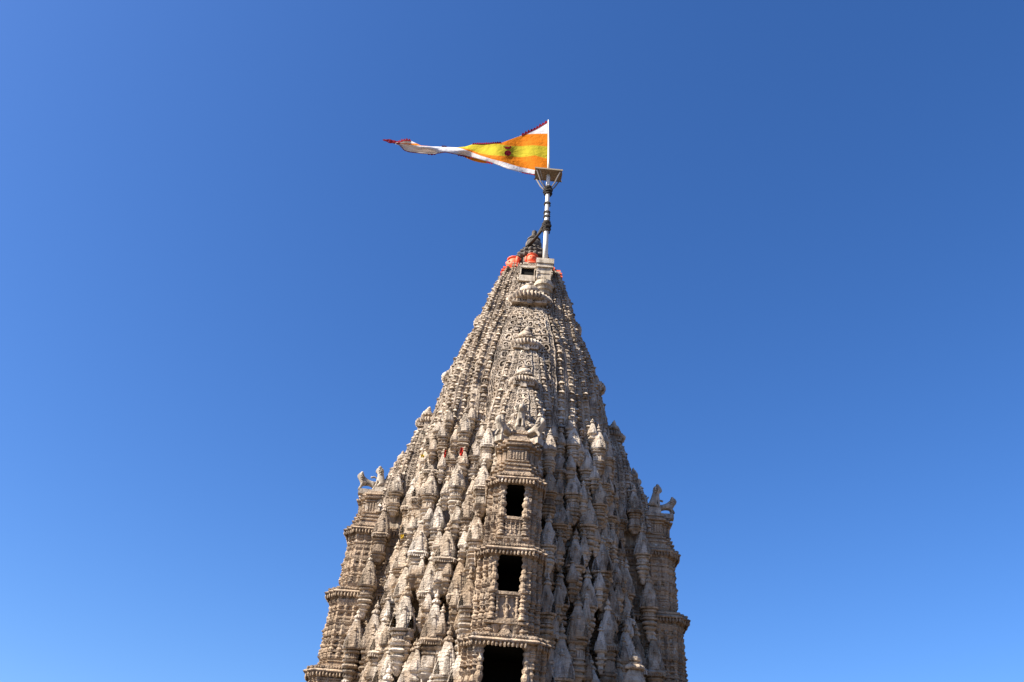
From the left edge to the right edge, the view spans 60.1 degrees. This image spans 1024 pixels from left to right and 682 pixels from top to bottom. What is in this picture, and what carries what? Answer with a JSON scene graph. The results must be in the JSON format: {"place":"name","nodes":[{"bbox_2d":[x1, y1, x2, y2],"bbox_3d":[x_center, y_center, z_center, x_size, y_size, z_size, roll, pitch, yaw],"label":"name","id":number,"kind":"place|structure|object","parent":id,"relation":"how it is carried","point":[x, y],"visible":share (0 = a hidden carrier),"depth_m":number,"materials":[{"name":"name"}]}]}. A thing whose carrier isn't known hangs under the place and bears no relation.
{"place":"outdoors","nodes":[
{"label":"outdoors","id":0,"kind":"place"},
{"bbox_2d":[303,230,690,681],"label":"temple tower","id":1,"kind":"structure","parent":0,"point":[518,556],"depth_m":47.52,"materials":[{"name":"stone"}]},
{"bbox_2d":[358,471,376,495],"bbox_3d":[-8.786,8.637,53.574,1.276,1.469,0.591,7,-34,-4],"label":"lion statue","id":2,"kind":"object","parent":1,"relation":"on","point":[363,480],"visible":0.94,"depth_m":53.44,"materials":[{"name":"stone"}]},
{"bbox_2d":[374,466,385,490],"bbox_3d":[-7.856,8.377,53.417,0.917,1.763,0.600,1,-34,6],"label":"lion statue","id":3,"kind":"object","parent":1,"relation":"on","point":[380,482],"visible":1,"depth_m":53.20,"materials":[{"name":"stone"}]},
{"bbox_2d":[494,414,513,442],"bbox_3d":[-0.394,4.727,46.748,0.622,1.547,1.344,-24,-43,35],"label":"lion statue","id":4,"kind":"object","parent":1,"relation":"on","point":[503,428],"visible":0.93,"depth_m":46.53,"materials":[{"name":"stone"}]},
{"bbox_2d":[506,256,520,265],"bbox_3d":[0.103,-5.379,62.889,1.324,1.620,1.324,-14,-38,26],"label":"painted face sculpture","id":5,"kind":"object","parent":1,"relation":"on","point":[512,259],"visible":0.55,"depth_m":62.57,"materials":[{"name":"paint"}]},
{"bbox_2d":[515,403,526,430],"bbox_3d":[0.468,4.240,47.623,0.631,1.856,0.966,4,-34,1],"label":"lion statue","id":6,"kind":"object","parent":1,"relation":"on","point":[521,409],"visible":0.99,"depth_m":47.47,"materials":[{"name":"stone"}]},
{"bbox_2d":[519,265,534,282],"bbox_3d":[1.020,-4.253,60.364,1.089,1.358,1.324,4,-34,1],"label":"window frame","id":7,"kind":"structure","parent":1,"relation":"in","point":[522,278],"depth_m":59.63,"materials":[{"name":"stone"}]},
{"bbox_2d":[525,253,539,262],"bbox_3d":[1.418,-5.700,62.184,0.981,1.200,0.981,24,-38,-27],"label":"painted face sculpture","id":8,"kind":"object","parent":1,"relation":"on","point":[530,257],"visible":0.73,"depth_m":61.93,"materials":[{"name":"paint"}]},
{"bbox_2d":[525,417,545,446],"bbox_3d":[1.190,4.858,46.787,1.411,1.624,0.653,-22,-42,34],"label":"lion statue","id":9,"kind":"object","parent":1,"relation":"on","point":[538,427],"visible":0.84,"depth_m":46.57,"materials":[{"name":"stone"}]},
{"bbox_2d":[526,120,562,257],"bbox_3d":[2.449,-10.787,65.097,2.313,14.255,2.614,4,-34,1],"label":"flagpole","id":10,"kind":"object","parent":1,"relation":"on","point":[548,174],"visible":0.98,"depth_m":64.18,"materials":[{"name":"grey metal"}]},
{"bbox_2d":[383,121,547,174],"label":"flag","id":11,"kind":"object","parent":10,"relation":"attached to","point":[526,153],"visible":0.98,"depth_m":66.81,"materials":[{"name":"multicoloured fabric"}]},
{"bbox_2d":[646,484,661,512],"bbox_3d":[8.543,9.504,53.242,1.014,1.949,0.663,7,-34,-4],"label":"lion statue","id":12,"kind":"object","parent":1,"relation":"on","point":[653,504],"visible":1,"depth_m":52.98,"materials":[{"name":"stone"}]},
{"bbox_2d":[660,497,675,521],"bbox_3d":[9.276,10.079,53.278,1.276,1.469,0.591,1,-34,6],"label":"lion statue","id":13,"kind":"object","parent":1,"relation":"on","point":[669,505],"visible":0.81,"depth_m":53.13,"materials":[{"name":"stone"}]},
{"bbox_2d":[0,0,1023,681],"label":"sky","id":14,"kind":"structure","parent":0,"point":[786,237],"materials":[{"name":"blue"}]}
]}

